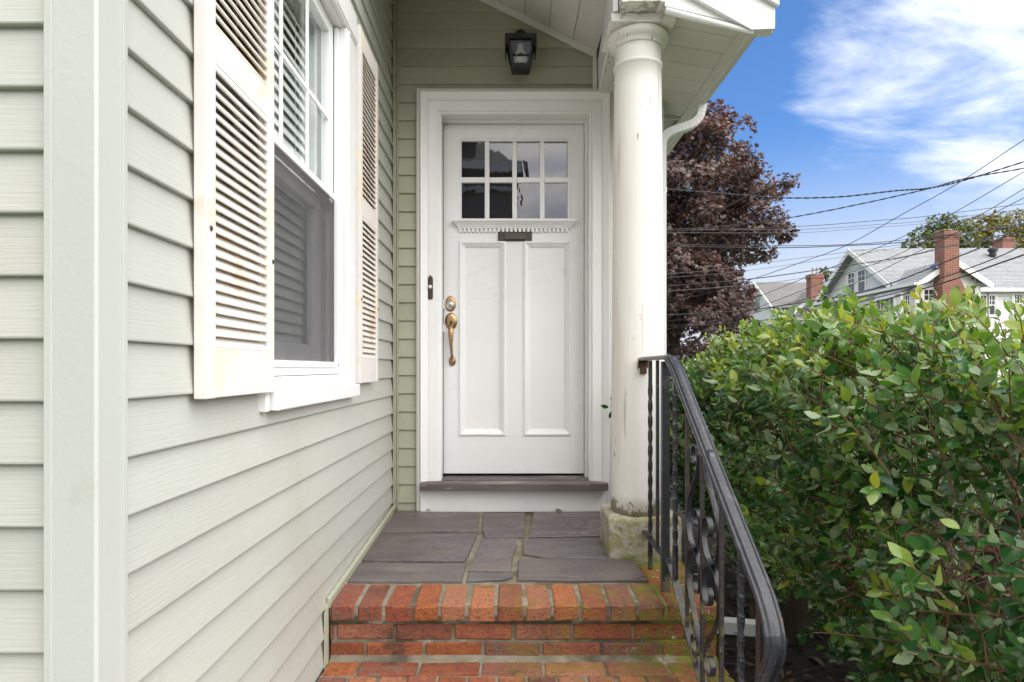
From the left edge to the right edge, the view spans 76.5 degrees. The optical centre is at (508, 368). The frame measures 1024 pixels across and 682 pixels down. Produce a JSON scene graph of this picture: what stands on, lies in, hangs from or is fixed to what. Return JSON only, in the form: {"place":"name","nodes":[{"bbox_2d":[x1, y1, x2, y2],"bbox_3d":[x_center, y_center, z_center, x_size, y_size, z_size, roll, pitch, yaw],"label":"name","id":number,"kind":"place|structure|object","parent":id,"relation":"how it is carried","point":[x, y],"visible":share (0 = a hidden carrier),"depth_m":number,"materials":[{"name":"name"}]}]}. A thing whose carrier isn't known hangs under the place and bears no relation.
{"place":"outdoors","nodes":[
{"label":"outdoors","id":0,"kind":"place"},
{"bbox_2d":[742,268,825,349],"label":"grey roofed house","id":1,"kind":"structure","parent":0,"point":[784,291],"depth_m":41.25,"materials":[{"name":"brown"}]},
{"bbox_2d":[754,293,761,310],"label":"window","id":2,"kind":"structure","parent":1,"relation":"in","point":[758,299],"depth_m":42.99,"materials":[{"name":"white"}]},
{"bbox_2d":[666,204,1019,231],"bbox_3d":[6.632,-2.713,10.173,10.763,0.883,1.960,0,0,19],"label":"overhead cable","id":3,"kind":"object","parent":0,"point":[843,223],"visible":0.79,"depth_m":10.54,"materials":[{"name":"black rubber"}]},
{"bbox_2d":[666,230,1023,286],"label":"overhead cable","id":4,"kind":"object","parent":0,"point":[845,265],"visible":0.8,"depth_m":9.41,"materials":[{"name":"black rubber"}]},
{"bbox_2d":[668,0,1023,367],"label":"sky","id":5,"kind":"structure","parent":0,"point":[850,97],"materials":[{"name":"blue"}]},
{"bbox_2d":[684,209,1023,229],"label":"overhead cable","id":6,"kind":"object","parent":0,"point":[835,227],"visible":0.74,"depth_m":10.84,"materials":[{"name":"black rubber"}]},
{"bbox_2d":[686,369,1023,502],"bbox_3d":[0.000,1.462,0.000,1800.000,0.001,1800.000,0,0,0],"label":"ground","id":7,"kind":"structure","parent":0,"point":[971,486],"depth_m":9.87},
{"bbox_2d":[0,0,778,681],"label":"house","id":8,"kind":"structure","parent":7,"relation":"on","point":[204,476],"depth_m":2.19,"materials":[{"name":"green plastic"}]},
{"bbox_2d":[274,0,305,344],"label":"window blind","id":9,"kind":"object","parent":8,"relation":"hanging from","point":[289,319],"depth_m":2.32,"materials":[{"name":"white plastic"}]},
{"bbox_2d":[249,0,359,411],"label":"window","id":10,"kind":"structure","parent":8,"relation":"in","point":[321,370],"depth_m":2.50,"materials":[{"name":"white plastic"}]},
{"bbox_2d":[428,275,432,299],"bbox_3d":[-0.447,-0.460,3.690,0.029,0.142,0.018,0,0,0],"label":"doorbell","id":11,"kind":"object","parent":8,"relation":"attached to","point":[430,287],"visible":1,"depth_m":3.69,"materials":[{"name":"brown metal"}]},
{"bbox_2d":[443,125,583,472],"bbox_3d":[0.026,-0.408,3.850,0.830,2.056,0.179,0,0,0],"label":"front door","id":12,"kind":"structure","parent":8,"relation":"in","point":[513,195],"depth_m":3.83,"materials":[{"name":"white paint"}]},
{"bbox_2d":[505,29,536,74],"bbox_3d":[0.064,-1.764,3.621,0.172,0.229,0.202,0,0,0],"label":"wall lantern","id":13,"kind":"object","parent":8,"relation":"attached to","point":[520,46],"depth_m":3.57,"materials":[{"name":"black metal"}]},
{"bbox_2d":[317,510,734,681],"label":"brick steps","id":14,"kind":"structure","parent":7,"relation":"on","point":[423,596],"depth_m":2.38,"materials":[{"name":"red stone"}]},
{"bbox_2d":[666,99,802,391],"bbox_3d":[3.459,-2.406,14.024,5.886,7.944,5.644,0,0,0],"label":"maple tree","id":15,"kind":"object","parent":7,"relation":"on","point":[705,171],"visible":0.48,"depth_m":12.61,"materials":[{"name":"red plant"}]},
{"bbox_2d":[818,266,832,281],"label":"tree","id":16,"kind":"object","parent":7,"relation":"on","point":[826,275],"visible":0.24,"depth_m":52.85,"materials":[{"name":"green plant"}]},
{"bbox_2d":[670,478,1023,681],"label":"soil bed","id":17,"kind":"object","parent":7,"relation":"on","point":[802,660],"visible":0.06,"depth_m":3.33,"materials":[{"name":"brown soil"}]},
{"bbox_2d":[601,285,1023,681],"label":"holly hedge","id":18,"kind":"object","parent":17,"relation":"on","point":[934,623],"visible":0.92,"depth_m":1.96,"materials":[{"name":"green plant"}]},
{"bbox_2d":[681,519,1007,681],"bbox_3d":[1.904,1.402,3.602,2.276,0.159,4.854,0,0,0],"label":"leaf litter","id":19,"kind":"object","parent":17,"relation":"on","point":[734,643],"visible":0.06,"depth_m":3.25,"materials":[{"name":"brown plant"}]},
{"bbox_2d":[901,211,985,247],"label":"broadleaf tree","id":20,"kind":"object","parent":7,"relation":"on","point":[936,227],"visible":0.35,"depth_m":45.65,"materials":[{"name":"green plant"}]},
{"bbox_2d":[968,208,1023,247],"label":"autumn tree","id":21,"kind":"object","parent":7,"relation":"on","point":[991,221],"visible":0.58,"depth_m":48.75,"materials":[{"name":"green plant"}]},
{"bbox_3d":[11.520,-2.990,6.950,0.340,8.920,1.700,0,0,0],"label":"utility pole","id":22,"kind":"object","parent":7,"relation":"on","visible":0},
{"bbox_2d":[674,235,1003,290],"bbox_3d":[6.472,-2.149,8.890,10.996,2.010,1.061,0,0,21],"label":"overhead cable","id":23,"kind":"object","parent":22,"relation":"attached to","point":[832,272],"visible":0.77,"depth_m":9.61,"materials":[{"name":"black rubber"}]},
{"bbox_2d":[667,223,1020,277],"bbox_3d":[6.511,-2.299,9.841,10.783,1.708,1.154,0,0,20],"label":"overhead cable","id":24,"kind":"object","parent":22,"relation":"attached to","point":[832,258],"visible":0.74,"depth_m":10.36,"materials":[{"name":"black rubber"}]},
{"bbox_2d":[666,172,1022,321],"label":"overhead cable","id":25,"kind":"object","parent":22,"relation":"attached to","point":[864,253],"visible":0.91,"depth_m":9.67,"materials":[{"name":"black rubber"}]},
{"bbox_2d":[666,168,1023,229],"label":"overhead cable","id":26,"kind":"object","parent":22,"relation":"attached to","point":[846,206],"visible":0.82,"depth_m":8.50,"materials":[{"name":"black rubber"}]},
{"bbox_2d":[666,228,1023,315],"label":"overhead cable","id":27,"kind":"object","parent":22,"relation":"attached to","point":[861,291],"visible":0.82,"depth_m":8.28,"materials":[{"name":"black rubber"}]},
{"bbox_2d":[666,225,1023,247],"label":"overhead cable","id":28,"kind":"object","parent":22,"relation":"attached to","point":[828,246],"visible":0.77,"depth_m":10.29,"materials":[{"name":"black rubber"}]},
{"bbox_2d":[666,223,1023,245],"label":"overhead cable","id":29,"kind":"object","parent":22,"relation":"attached to","point":[838,244],"visible":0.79,"depth_m":10.09,"materials":[{"name":"black rubber"}]},
{"bbox_2d":[666,140,1023,300],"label":"overhead cable","id":30,"kind":"object","parent":22,"relation":"attached to","point":[868,233],"visible":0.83,"depth_m":9.54,"materials":[{"name":"black rubber"}]},
{"bbox_2d":[667,189,1022,328],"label":"overhead cable","id":31,"kind":"object","parent":22,"relation":"attached to","point":[863,267],"visible":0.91,"depth_m":9.87,"materials":[{"name":"black rubber"}]},
{"bbox_2d":[667,161,1023,198],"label":"overhead cable","id":32,"kind":"object","parent":22,"relation":"attached to","point":[841,196],"visible":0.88,"depth_m":8.32,"materials":[{"name":"black rubber"}]},
{"bbox_2d":[669,198,1022,325],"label":"overhead cable","id":33,"kind":"object","parent":22,"relation":"attached to","point":[866,277],"visible":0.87,"depth_m":9.93,"materials":[{"name":"black rubber"}]},
{"bbox_2d":[672,220,1021,273],"bbox_3d":[6.573,-2.307,9.607,10.926,1.693,1.471,0,0,21],"label":"overhead cable","id":34,"kind":"object","parent":22,"relation":"attached to","point":[850,251],"visible":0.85,"depth_m":10.14,"materials":[{"name":"black rubber"}]},
{"bbox_2d":[690,244,1023,325],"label":"overhead cable","id":35,"kind":"object","parent":22,"relation":"attached to","point":[891,293],"visible":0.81,"depth_m":8.07,"materials":[{"name":"black rubber"}]},
{"bbox_2d":[700,254,1023,331],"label":"overhead cable","id":36,"kind":"object","parent":22,"relation":"attached to","point":[909,292],"visible":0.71,"depth_m":7.86,"materials":[{"name":"black rubber"}]},
{"bbox_2d":[794,212,1023,232],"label":"overhead cable","id":37,"kind":"object","parent":22,"relation":"attached to","point":[904,225],"visible":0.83,"depth_m":10.92,"materials":[{"name":"black rubber"}]},
{"bbox_2d":[813,229,1023,398],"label":"white house","id":38,"kind":"structure","parent":0,"point":[998,284],"depth_m":27.73,"materials":[{"name":"grey"}]},
{"bbox_2d":[846,271,855,292],"bbox_3d":[16.322,-4.030,30.950,0.135,1.130,0.800,0,0,0],"label":"window","id":39,"kind":"structure","parent":38,"relation":"in","point":[850,277],"depth_m":30.87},
{"bbox_2d":[856,268,866,291],"bbox_3d":[16.322,-4.030,30.050,0.135,1.130,0.800,0,0,0],"label":"window","id":40,"kind":"structure","parent":38,"relation":"in","point":[861,274],"depth_m":30.05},
{"bbox_2d":[874,295,895,322],"bbox_3d":[15.553,-2.430,26.850,0.135,1.040,1.430,0,0,0],"label":"window","id":41,"kind":"structure","parent":38,"relation":"in","point":[893,301],"depth_m":26.82,"materials":[{"name":"white wood"}]},
{"bbox_2d":[900,293,911,316],"bbox_3d":[15.830,-2.500,25.922,0.480,0.980,0.135,0,0,0],"label":"window","id":42,"kind":"structure","parent":38,"relation":"in","point":[908,298],"depth_m":25.88,"materials":[{"name":"white wood"}]},
{"bbox_2d":[919,287,933,302],"bbox_3d":[16.483,-2.882,25.553,0.640,0.640,0.135,0,0,0],"label":"window","id":43,"kind":"structure","parent":38,"relation":"in","point":[927,292],"depth_m":25.53,"materials":[{"name":"white wood"}]},
{"bbox_2d":[965,287,978,295],"bbox_3d":[18.155,-2.882,25.553,0.600,0.640,0.135,0,0,0],"label":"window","id":44,"kind":"structure","parent":38,"relation":"in","point":[976,290],"depth_m":25.50,"materials":[{"name":"white wood"}]},
{"bbox_2d":[981,293,989,316],"bbox_3d":[19.647,-2.614,26.953,0.480,0.960,0.135,0,0,0],"label":"window","id":45,"kind":"structure","parent":38,"relation":"in","point":[982,294],"depth_m":26.90,"materials":[{"name":"white wood"}]},
{"bbox_2d":[986,293,997,316],"bbox_3d":[19.999,-2.614,26.953,0.480,0.960,0.135,0,0,0],"label":"window","id":46,"kind":"structure","parent":38,"relation":"in","point":[993,296],"depth_m":26.92,"materials":[{"name":"white wood"}]},
{"bbox_2d":[1011,293,1023,314],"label":"window","id":47,"kind":"structure","parent":38,"relation":"in","point":[1014,295],"depth_m":26.92,"materials":[{"name":"white wood"}]},
{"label":"path","id":48,"kind":"structure","parent":0,"visible":0},
{"bbox_2d":[638,355,786,681],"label":"iron railing","id":49,"kind":"object","parent":48,"relation":"on","point":[770,637],"visible":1,"depth_m":2.00,"materials":[{"name":"black metal"}]}
]}

